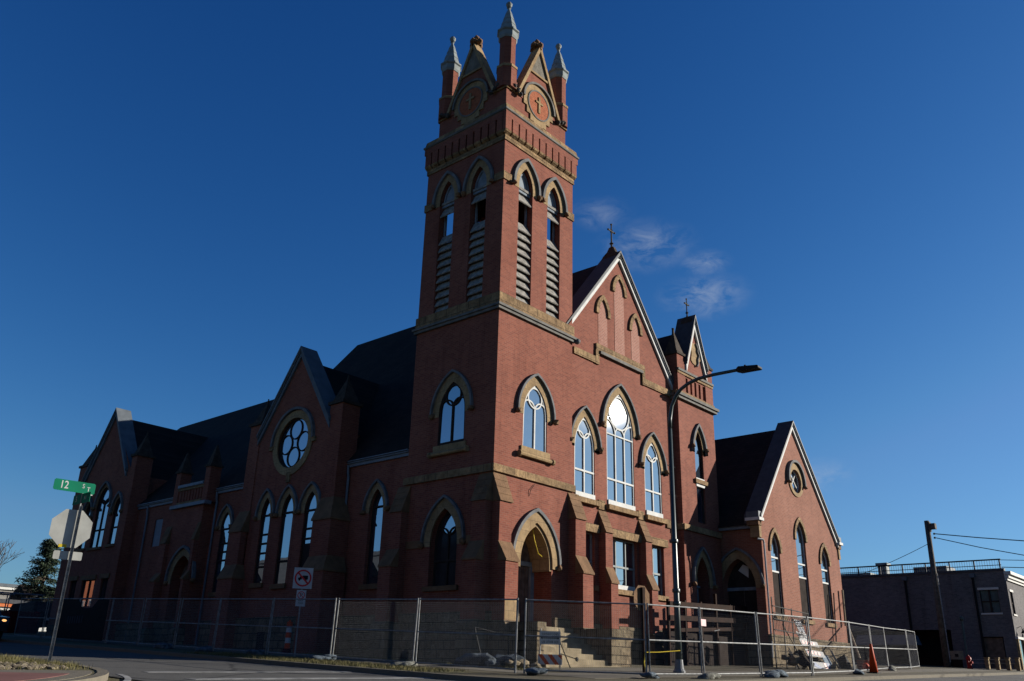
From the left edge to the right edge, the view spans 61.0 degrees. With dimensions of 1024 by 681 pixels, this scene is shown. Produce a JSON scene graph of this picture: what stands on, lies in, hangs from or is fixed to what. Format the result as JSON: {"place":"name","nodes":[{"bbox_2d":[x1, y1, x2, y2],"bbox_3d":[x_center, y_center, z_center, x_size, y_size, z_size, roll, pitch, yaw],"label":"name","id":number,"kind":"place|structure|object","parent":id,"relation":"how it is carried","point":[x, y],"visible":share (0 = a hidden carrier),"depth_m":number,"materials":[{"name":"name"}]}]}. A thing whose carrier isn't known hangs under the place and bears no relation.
{"place":"outdoors","nodes":[
{"label":"outdoors","id":0,"kind":"place"},
{"bbox_2d":[10,601,51,633],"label":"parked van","id":1,"kind":"object","parent":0,"point":[15,607],"visible":0.15,"depth_m":52.77,"materials":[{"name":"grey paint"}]},
{"bbox_2d":[9,659,96,679],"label":"corner island","id":2,"kind":"structure","parent":0,"point":[93,672],"depth_m":17.39,"materials":[{"name":"grey concrete"}]},
{"bbox_2d":[0,661,67,669],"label":"river stones","id":3,"kind":"object","parent":2,"relation":"on","point":[13,666],"visible":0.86,"depth_m":17.33,"materials":[{"name":"grey stone"}]},
{"bbox_2d":[0,670,91,680],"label":"corner walk","id":4,"kind":"structure","parent":2,"relation":"on","point":[72,674],"depth_m":16.13,"materials":[{"name":"concrete"}]},
{"bbox_2d":[0,672,68,680],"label":"tactile paving","id":5,"kind":"structure","parent":4,"relation":"on","point":[14,676],"depth_m":14.95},
{"bbox_2d":[0,653,92,669],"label":"dry grass","id":6,"kind":"structure","parent":2,"relation":"on","point":[7,658],"depth_m":18.84,"materials":[{"name":"brown plant"}]},
{"bbox_2d":[47,478,95,662],"bbox_3d":[-10.366,5.404,19.902,0.850,4.361,0.731,4,-21,-6],"label":"street sign","id":7,"kind":"object","parent":2,"relation":"on","point":[70,528],"visible":0.98,"depth_m":20.30,"materials":[{"name":"metal"}]},
{"bbox_2d":[107,676,256,680],"bbox_3d":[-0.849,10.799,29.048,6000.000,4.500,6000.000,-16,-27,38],"label":"ground","id":8,"kind":"structure","parent":0,"point":[115,679],"depth_m":16.96,"materials":[{"name":"grey asphalt"}]},
{"bbox_2d":[28,659,108,680],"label":"kerb","id":9,"kind":"structure","parent":8,"relation":"on","point":[101,674],"depth_m":15.74,"materials":[{"name":"concrete"}]},
{"bbox_2d":[0,642,410,680],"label":"side street","id":10,"kind":"structure","parent":0,"point":[131,665],"depth_m":22.97,"materials":[{"name":"grey asphalt"}]},
{"bbox_2d":[0,610,9,638],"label":"parked car","id":11,"kind":"object","parent":10,"relation":"on","point":[4,622],"visible":1,"depth_m":38.13,"materials":[{"name":"blue paint"}]},
{"bbox_2d":[142,671,346,671],"bbox_3d":[-6.208,8.026,21.036,5.368,0.138,0.298,19,-27,-38],"label":"road marking","id":12,"kind":"object","parent":10,"relation":"on","point":[244,671],"visible":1,"depth_m":21.00,"materials":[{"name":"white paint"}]},
{"bbox_2d":[184,677,425,679],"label":"road marking","id":13,"kind":"object","parent":10,"relation":"on","point":[308,678],"visible":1,"depth_m":19.17,"materials":[{"name":"white paint"}]},
{"bbox_2d":[178,651,555,671],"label":"dry grass","id":14,"kind":"structure","parent":0,"point":[346,663],"depth_m":25.91,"materials":[{"name":"brown plant"}]},
{"bbox_2d":[0,0,1023,586],"label":"sky","id":15,"kind":"structure","parent":0,"point":[196,195],"materials":[{"name":"blue"}]},
{"bbox_2d":[2,631,1023,680],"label":"church lot","id":16,"kind":"structure","parent":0,"point":[526,676],"depth_m":31.62,"materials":[{"name":"grey concrete"}]},
{"bbox_2d":[0,583,17,598],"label":"grey house","id":17,"kind":"structure","parent":16,"relation":"on","point":[4,587],"depth_m":116.60,"materials":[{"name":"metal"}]},
{"bbox_2d":[0,540,24,567],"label":"bare tree","id":18,"kind":"object","parent":16,"relation":"on","point":[4,554],"visible":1,"depth_m":119.12,"materials":[{"name":"brown plant"}]},
{"bbox_2d":[0,599,27,610],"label":"building","id":19,"kind":"structure","parent":16,"relation":"on","point":[2,603],"depth_m":91.42,"materials":[{"name":"white"}]},
{"bbox_2d":[1,610,40,633],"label":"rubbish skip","id":20,"kind":"object","parent":16,"relation":"on","point":[13,615],"visible":0.81,"depth_m":49.53,"materials":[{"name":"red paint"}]},
{"bbox_2d":[0,592,44,610],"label":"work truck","id":21,"kind":"object","parent":16,"relation":"on","point":[21,594],"visible":0.2,"depth_m":63.15,"materials":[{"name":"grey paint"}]},
{"bbox_2d":[13,598,48,637],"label":"chain link fence","id":22,"kind":"object","parent":16,"relation":"on","point":[18,617],"visible":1,"depth_m":42.85,"materials":[{"name":"metal"}]},
{"bbox_2d":[8,584,55,630],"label":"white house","id":23,"kind":"structure","parent":16,"relation":"on","point":[15,597],"depth_m":108.92,"materials":[{"name":"white"}]},
{"bbox_2d":[1,539,63,610],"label":"conifer tree","id":24,"kind":"object","parent":16,"relation":"on","point":[48,547],"visible":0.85,"depth_m":64.60,"materials":[{"name":"green plant"}]},
{"bbox_2d":[41,598,79,640],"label":"chain link fence","id":25,"kind":"object","parent":16,"relation":"on","point":[53,618],"visible":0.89,"depth_m":41.46,"materials":[{"name":"metal"}]},
{"bbox_2d":[72,598,113,642],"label":"chain link fence","id":26,"kind":"object","parent":16,"relation":"on","point":[106,620],"visible":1,"depth_m":37.90,"materials":[{"name":"metal"}]},
{"bbox_2d":[53,599,109,640],"bbox_3d":[-19.561,12.598,39.310,5.100,1.886,0.028,-16,-27,38],"label":"fence screen","id":27,"kind":"object","parent":26,"relation":"attached to","point":[77,620],"visible":0.94,"depth_m":39.05,"materials":[{"name":"black fabric"}]},
{"bbox_2d":[106,598,144,644],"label":"chain link fence","id":28,"kind":"object","parent":16,"relation":"on","point":[129,621],"visible":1,"depth_m":36.55,"materials":[{"name":"metal"}]},
{"bbox_2d":[137,598,181,647],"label":"chain link fence","id":29,"kind":"object","parent":16,"relation":"on","point":[176,623],"visible":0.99,"depth_m":34.80,"materials":[{"name":"metal"}]},
{"bbox_2d":[174,598,220,647],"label":"chain link fence","id":30,"kind":"object","parent":16,"relation":"on","point":[179,623],"visible":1,"depth_m":32.99,"materials":[{"name":"metal"}]},
{"bbox_2d":[1,637,479,672],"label":"grass verge","id":31,"kind":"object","parent":16,"relation":"on","point":[112,646],"depth_m":32.57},
{"bbox_2d":[213,598,273,654],"bbox_3d":[-9.611,10.156,30.995,3.378,1.870,0.048,-14,-26,39],"label":"chain link fence","id":32,"kind":"object","parent":16,"relation":"on","point":[269,623],"visible":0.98,"depth_m":31.00,"materials":[{"name":"metal"}]},
{"bbox_2d":[2,634,550,672],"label":"side walk","id":33,"kind":"structure","parent":16,"relation":"on","point":[446,666],"depth_m":29.72,"materials":[{"name":"concrete"}]},
{"bbox_2d":[282,620,292,652],"bbox_3d":[-8.437,11.177,32.762,0.400,1.210,0.400,-16,-27,38],"label":"channelizer tube","id":34,"kind":"object","parent":16,"relation":"on","point":[288,633],"visible":0.8,"depth_m":32.68,"materials":[{"name":"red paint"}]},
{"bbox_2d":[267,598,336,655],"bbox_3d":[-6.994,9.496,28.772,3.468,1.870,0.048,-14,-25,39],"label":"chain link fence","id":35,"kind":"object","parent":16,"relation":"on","point":[318,628],"visible":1,"depth_m":28.85,"materials":[{"name":"metal"}]},
{"bbox_2d":[292,567,313,655],"bbox_3d":[-7.455,9.588,30.412,0.660,3.180,0.030,5,-21,-10],"label":"traffic sign","id":36,"kind":"object","parent":16,"relation":"on","point":[302,578],"visible":0.95,"depth_m":30.79,"materials":[{"name":"metal"}]},
{"bbox_2d":[309,654,335,660],"bbox_3d":[-5.839,9.920,27.136,0.431,0.241,1.068,-12,-25,32],"label":"sandbag","id":37,"kind":"object","parent":16,"relation":"on","point":[325,656],"visible":0.75,"depth_m":26.99,"materials":[{"name":"grey fabric"}]},
{"bbox_2d":[332,598,418,661],"bbox_3d":[-4.210,8.809,26.445,3.767,1.870,0.048,-14,-26,39],"label":"chain link fence","id":38,"kind":"object","parent":16,"relation":"on","point":[377,630],"visible":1,"depth_m":26.37,"materials":[{"name":"metal"}]},
{"bbox_2d":[390,660,417,666],"bbox_3d":[-3.000,9.266,24.828,0.514,0.254,1.082,-16,-27,38],"label":"sandbag","id":39,"kind":"object","parent":16,"relation":"on","point":[408,663],"visible":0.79,"depth_m":24.63,"materials":[{"name":"fabric"}]},
{"bbox_2d":[46,2,852,666],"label":"church","id":40,"kind":"structure","parent":16,"relation":"on","point":[490,428],"depth_m":37.96,"materials":[{"name":"red brick"}]},
{"bbox_2d":[69,576,78,597],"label":"window","id":41,"kind":"structure","parent":40,"relation":"in","point":[74,579],"depth_m":50.16,"materials":[{"name":"black glass"}]},
{"bbox_2d":[75,497,92,551],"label":"window","id":42,"kind":"structure","parent":40,"relation":"in","point":[89,513],"depth_m":51.38,"materials":[{"name":"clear glass"}]},
{"bbox_2d":[80,575,96,606],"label":"window","id":43,"kind":"structure","parent":40,"relation":"in","point":[87,589],"depth_m":48.87,"materials":[{"name":"orange glass"}]},
{"bbox_2d":[86,481,111,550],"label":"window","id":44,"kind":"structure","parent":40,"relation":"in","point":[105,501],"depth_m":50.43,"materials":[{"name":"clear glass"}]},
{"bbox_2d":[99,573,109,597],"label":"window","id":45,"kind":"structure","parent":40,"relation":"in","point":[107,575],"depth_m":47.70,"materials":[{"name":"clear glass"}]},
{"bbox_2d":[104,491,123,547],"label":"window","id":46,"kind":"structure","parent":40,"relation":"in","point":[118,507],"depth_m":49.12,"materials":[{"name":"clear glass"}]},
{"bbox_2d":[152,519,162,546],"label":"boarded window","id":47,"kind":"structure","parent":40,"relation":"in","point":[156,538],"depth_m":46.72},
{"bbox_2d":[208,504,233,596],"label":"window","id":48,"kind":"structure","parent":40,"relation":"in","point":[227,519],"depth_m":42.16,"materials":[{"name":"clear glass"}]},
{"bbox_2d":[248,488,274,587],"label":"window","id":49,"kind":"structure","parent":40,"relation":"in","point":[269,509],"depth_m":39.08,"materials":[{"name":"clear glass"}]},
{"bbox_2d":[269,484,297,588],"bbox_3d":[-9.915,8.469,37.778,1.803,4.484,0.404,-16,-27,38],"label":"window","id":50,"kind":"structure","parent":40,"relation":"in","point":[291,505],"depth_m":38.01,"materials":[{"name":"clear glass"}]},
{"bbox_2d":[269,406,316,482],"bbox_3d":[-9.949,4.717,39.444,3.480,3.480,0.290,-16,-27,38],"label":"rose window","id":51,"kind":"structure","parent":40,"relation":"in","point":[297,439],"depth_m":39.59,"materials":[{"name":"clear glass"}]},
{"bbox_2d":[293,481,320,577],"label":"window","id":52,"kind":"structure","parent":40,"relation":"in","point":[315,497],"depth_m":37.22,"materials":[{"name":"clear glass"}]},
{"bbox_2d":[358,479,390,589],"bbox_3d":[-5.527,7.740,34.918,1.796,4.381,0.449,-16,-27,38],"label":"window","id":53,"kind":"structure","parent":40,"relation":"in","point":[381,503],"depth_m":35.15,"materials":[{"name":"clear glass"}]},
{"bbox_2d":[417,494,465,591],"bbox_3d":[-2.501,7.450,32.085,2.437,3.485,0.537,-16,-27,38],"label":"leaded window","id":54,"kind":"structure","parent":40,"relation":"in","point":[451,532],"depth_m":32.24,"materials":[{"name":"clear glass"}]},
{"bbox_2d":[427,369,473,458],"bbox_3d":[-2.358,2.752,33.718,2.430,3.459,0.320,-16,-27,38],"label":"window","id":55,"kind":"structure","parent":40,"relation":"in","point":[458,398],"depth_m":33.78,"materials":[{"name":"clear glass"}]},
{"bbox_2d":[518,541,533,620],"bbox_3d":[0.118,8.797,32.483,0.260,3.800,1.900,-16,-27,38],"label":"door","id":56,"kind":"structure","parent":40,"relation":"in","point":[525,574],"depth_m":32.72,"materials":[{"name":"wood"}]},
{"bbox_2d":[515,373,558,465],"bbox_3d":[0.976,2.955,33.882,0.363,3.539,2.481,-16,-27,38],"label":"window","id":57,"kind":"structure","parent":40,"relation":"in","point":[530,402],"depth_m":33.93,"materials":[{"name":"glass"}]},
{"bbox_2d":[570,405,603,506],"bbox_3d":[3.076,4.688,36.063,0.357,4.163,2.363,-16,-27,38],"label":"window","id":58,"kind":"structure","parent":40,"relation":"in","point":[582,439],"depth_m":36.17,"materials":[{"name":"glass"}]},
{"bbox_2d":[586,522,599,590],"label":"window","id":59,"kind":"structure","parent":40,"relation":"in","point":[593,528],"depth_m":35.17,"materials":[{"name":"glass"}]},
{"bbox_2d":[595,295,610,347],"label":"blind window","id":60,"kind":"structure","parent":40,"relation":"in","point":[602,308],"depth_m":39.36,"materials":[{"name":"brick"}]},
{"bbox_2d":[611,275,626,355],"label":"blind window","id":61,"kind":"structure","parent":40,"relation":"in","point":[618,287],"depth_m":40.60,"materials":[{"name":"brick"}]},
{"bbox_2d":[600,384,641,516],"bbox_3d":[4.824,4.674,38.214,0.321,5.833,3.130,-16,-27,38],"label":"window","id":62,"kind":"structure","parent":40,"relation":"in","point":[615,417],"depth_m":38.22,"materials":[{"name":"glass"}]},
{"bbox_2d":[612,528,641,596],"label":"window","id":63,"kind":"structure","parent":40,"relation":"in","point":[623,551],"depth_m":36.78,"materials":[{"name":"glass"}]},
{"bbox_2d":[628,313,642,362],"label":"blind window","id":64,"kind":"structure","parent":40,"relation":"in","point":[634,326],"depth_m":41.19,"materials":[{"name":"brick"}]},
{"bbox_2d":[639,432,668,524],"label":"window","id":65,"kind":"structure","parent":40,"relation":"in","point":[649,461],"depth_m":39.77,"materials":[{"name":"glass"}]},
{"bbox_2d":[651,536,668,600],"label":"window","id":66,"kind":"structure","parent":40,"relation":"in","point":[656,551],"depth_m":38.63,"materials":[{"name":"glass"}]},
{"bbox_2d":[691,423,708,523],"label":"window","id":67,"kind":"structure","parent":40,"relation":"in","point":[695,444],"depth_m":42.54,"materials":[{"name":"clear glass"}]},
{"bbox_2d":[727,561,759,641],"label":"door","id":68,"kind":"structure","parent":40,"relation":"in","point":[741,588],"depth_m":41.48,"materials":[{"name":"brown"}]},
{"bbox_2d":[769,527,787,620],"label":"window","id":69,"kind":"structure","parent":40,"relation":"in","point":[773,548],"depth_m":41.80,"materials":[{"name":"glass"}]},
{"bbox_2d":[786,460,807,496],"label":"round window","id":70,"kind":"structure","parent":40,"relation":"in","point":[792,479],"depth_m":45.82,"materials":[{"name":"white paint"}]},
{"bbox_2d":[794,517,814,624],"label":"window","id":71,"kind":"structure","parent":40,"relation":"in","point":[798,536],"depth_m":44.13,"materials":[{"name":"glass"}]},
{"bbox_2d":[819,543,837,627],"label":"window","id":72,"kind":"structure","parent":40,"relation":"in","point":[822,558],"depth_m":45.86,"materials":[{"name":"glass"}]},
{"bbox_2d":[415,598,518,672],"bbox_3d":[-1.309,8.076,23.973,3.847,1.870,0.050,-14,-25,39],"label":"chain link fence","id":73,"kind":"object","parent":16,"relation":"on","point":[479,634],"visible":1,"depth_m":23.84,"materials":[{"name":"metal"}]},
{"bbox_2d":[454,653,481,665],"bbox_3d":[-1.264,9.902,26.730,1.076,0.536,0.909,5,-21,-8],"label":"tarp bundle","id":74,"kind":"object","parent":16,"relation":"on","point":[466,661],"visible":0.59,"depth_m":26.39,"materials":[{"name":"grey plastic"}]},
{"bbox_2d":[474,627,508,654],"bbox_3d":[-0.634,9.805,27.792,1.323,1.186,0.182,13,-24,-28],"label":"trestle","id":75,"kind":"object","parent":16,"relation":"on","point":[491,632],"visible":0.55,"depth_m":27.89,"materials":[{"name":"black paint"}]},
{"bbox_2d":[478,653,523,666],"bbox_3d":[-0.411,9.914,26.859,1.680,0.459,0.740,12,-24,-26],"label":"tarp bundle","id":76,"kind":"object","parent":16,"relation":"on","point":[495,661],"visible":0.72,"depth_m":26.61,"materials":[{"name":"grey plastic"}]},
{"bbox_2d":[0,639,1023,680],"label":"kerb","id":77,"kind":"structure","parent":16,"relation":"on","point":[379,671],"depth_m":26.43,"materials":[{"name":"concrete"}]},
{"bbox_2d":[525,667,547,675],"bbox_3d":[0.592,8.533,22.373,0.437,0.221,0.930,-9,-23,25],"label":"sandbag","id":78,"kind":"object","parent":16,"relation":"on","point":[533,671],"visible":1,"depth_m":22.12,"materials":[{"name":"blue fabric"}]},
{"bbox_2d":[523,598,646,673],"bbox_3d":[1.937,7.822,22.875,3.253,1.870,0.048,3,-21,-4],"label":"chain link fence","id":79,"kind":"object","parent":16,"relation":"on","point":[566,636],"visible":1,"depth_m":22.87,"materials":[{"name":"metal"}]},
{"bbox_2d":[640,672,659,678],"bbox_3d":[3.611,8.801,22.828,0.426,0.193,0.771,-6,-22,18],"label":"sandbag","id":80,"kind":"object","parent":16,"relation":"on","point":[652,675],"visible":0.99,"depth_m":22.56,"materials":[{"name":"grey fabric"}]},
{"bbox_2d":[646,603,702,674],"bbox_3d":[4.436,8.167,23.631,2.160,1.870,0.050,17,-26,-37],"label":"chain link fence","id":81,"kind":"object","parent":16,"relation":"on","point":[672,641],"visible":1,"depth_m":23.57,"materials":[{"name":"metal"}]},
{"bbox_2d":[662,594,748,665],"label":"timber ramp","id":82,"kind":"structure","parent":16,"relation":"on","point":[713,648],"depth_m":37.72,"materials":[{"name":"brown wood"}]},
{"bbox_2d":[668,365,761,672],"bbox_3d":[6.702,5.674,28.297,3.725,9.795,0.500,-16,-27,38],"label":"street lamp","id":83,"kind":"object","parent":16,"relation":"on","point":[674,539],"visible":0.92,"depth_m":29.09,"materials":[{"name":"black metal"}]},
{"bbox_2d":[699,607,760,676],"bbox_3d":[6.407,8.849,25.431,0.048,1.870,3.230,-18,-27,40],"label":"chain link fence","id":84,"kind":"object","parent":16,"relation":"on","point":[731,642],"visible":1,"depth_m":25.40,"materials":[{"name":"metal"}]},
{"bbox_2d":[525,668,1014,678],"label":"front walk","id":85,"kind":"structure","parent":16,"relation":"on","point":[606,675],"depth_m":28.28,"materials":[{"name":"concrete"}]},
{"bbox_2d":[505,660,540,667],"bbox_3d":[0.306,9.998,26.795,0.831,0.272,1.134,-16,-27,38],"label":"rubble heap","id":86,"kind":"object","parent":85,"relation":"on","point":[518,663],"visible":0.63,"depth_m":26.65,"materials":[{"name":"stone"}]},
{"bbox_2d":[538,628,561,668],"bbox_3d":[1.204,9.803,27.640,0.760,1.206,0.484,1,-21,2],"label":"barricade sign","id":87,"kind":"object","parent":85,"relation":"on","point":[542,657],"visible":0.93,"depth_m":27.48,"materials":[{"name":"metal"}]},
{"bbox_2d":[634,585,649,672],"bbox_3d":[4.128,9.126,27.227,0.776,2.798,0.096,20,-28,-39],"label":"octagonal sign","id":88,"kind":"object","parent":85,"relation":"on","point":[641,594],"visible":0.72,"depth_m":27.47,"materials":[{"name":"grey metal"}]},
{"bbox_2d":[856,658,876,669],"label":"brick stack","id":89,"kind":"object","parent":85,"relation":"on","point":[864,664],"visible":0.53,"depth_m":40.27,"materials":[{"name":"red ceramic"}]},
{"bbox_2d":[869,625,888,668],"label":"chain link fence","id":90,"kind":"object","parent":85,"relation":"on","point":[872,635],"visible":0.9,"depth_m":38.38,"materials":[{"name":"metal"}]},
{"bbox_2d":[887,665,896,670],"bbox_3d":[17.367,15.005,39.688,0.383,0.324,1.326,-7,-23,21],"label":"sandbag","id":91,"kind":"object","parent":85,"relation":"on","point":[892,668],"visible":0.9,"depth_m":39.37,"materials":[{"name":"fabric"}]},
{"bbox_2d":[883,627,910,668],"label":"chain link fence","id":92,"kind":"object","parent":91,"relation":"on","point":[898,648],"visible":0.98,"depth_m":41.81,"materials":[{"name":"metal"}]},
{"bbox_2d":[905,629,919,668],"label":"chain link fence","id":93,"kind":"object","parent":85,"relation":"on","point":[916,662],"visible":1,"depth_m":45.39,"materials":[{"name":"metal"}]},
{"bbox_2d":[763,670,779,677],"bbox_3d":[7.897,10.183,26.488,0.534,0.252,0.721,-3,-22,12],"label":"sandbag","id":94,"kind":"object","parent":16,"relation":"on","point":[771,674],"visible":0.94,"depth_m":26.26,"materials":[{"name":"grey fabric"}]},
{"bbox_2d":[756,612,812,676],"bbox_3d":[8.723,9.723,27.765,0.048,1.870,3.430,-18,-27,40],"label":"chain link fence","id":95,"kind":"object","parent":16,"relation":"on","point":[785,644],"visible":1,"depth_m":27.76,"materials":[{"name":"metal"}]},
{"bbox_2d":[771,597,811,668],"bbox_3d":[12.268,13.020,37.879,0.070,3.270,3.690,-16,-27,38],"label":"iron railing","id":96,"kind":"object","parent":16,"relation":"on","point":[792,622],"visible":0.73,"depth_m":37.60,"materials":[{"name":"grey metal"}]},
{"bbox_2d":[806,616,854,675],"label":"chain link fence","id":97,"kind":"object","parent":16,"relation":"on","point":[818,646],"visible":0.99,"depth_m":30.71,"materials":[{"name":"metal"}]},
{"bbox_2d":[852,669,864,674],"bbox_3d":[12.976,12.413,32.535,0.436,0.230,0.924,-5,-22,17],"label":"sandbag","id":98,"kind":"object","parent":16,"relation":"on","point":[858,672],"visible":0.96,"depth_m":32.20,"materials":[{"name":"grey fabric"}]},
{"bbox_2d":[849,622,870,670],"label":"chain link fence","id":99,"kind":"object","parent":98,"relation":"on","point":[859,643],"visible":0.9,"depth_m":34.34,"materials":[{"name":"metal"}]},
{"bbox_2d":[866,644,881,673],"bbox_3d":[14.542,12.842,35.062,0.440,1.140,0.440,-16,-27,38],"label":"traffic cone","id":100,"kind":"object","parent":16,"relation":"on","point":[872,665],"visible":0.96,"depth_m":34.93,"materials":[{"name":"orange plastic"}]},
{"bbox_2d":[840,559,1023,669],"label":"brick building","id":101,"kind":"structure","parent":16,"relation":"on","point":[987,604],"depth_m":56.94,"materials":[{"name":"brick"}]},
{"bbox_2d":[977,587,1002,614],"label":"window","id":102,"kind":"structure","parent":101,"relation":"in","point":[989,596],"depth_m":54.94,"materials":[{"name":"black glass"}]},
{"bbox_2d":[983,638,1006,668],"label":"door","id":103,"kind":"structure","parent":101,"relation":"in","point":[994,647],"depth_m":54.05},
{"bbox_2d":[1015,636,1023,669],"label":"shop window","id":104,"kind":"structure","parent":101,"relation":"in","point":[1020,649],"depth_m":53.21,"materials":[{"name":"white glass"}]},
{"bbox_2d":[924,520,950,666],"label":"utility pole","id":105,"kind":"object","parent":16,"relation":"on","point":[929,527],"visible":0.91,"depth_m":53.86,"materials":[{"name":"brown wood"}]},
{"bbox_2d":[950,651,963,667],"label":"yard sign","id":106,"kind":"object","parent":16,"relation":"on","point":[957,657],"visible":0.93,"depth_m":53.61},
{"bbox_2d":[189,674,1023,680],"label":"front street","id":107,"kind":"structure","parent":0,"point":[998,678],"depth_m":31.26,"materials":[{"name":"grey asphalt"}]},
{"bbox_2d":[697,672,720,678],"bbox_3d":[5.416,9.351,24.138,0.551,0.258,1.098,-11,-24,29],"label":"sandbag","id":108,"kind":"object","parent":107,"relation":"on","point":[710,675],"visible":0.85,"depth_m":23.82,"materials":[{"name":"fabric"}]},
{"bbox_2d":[781,647,851,669],"bbox_3d":[13.779,14.220,38.720,1.469,1.129,6.305,-16,-27,38],"label":"debris heap","id":109,"kind":"object","parent":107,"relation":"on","point":[806,667],"visible":0.77,"depth_m":37.66,"materials":[{"name":"stone"}]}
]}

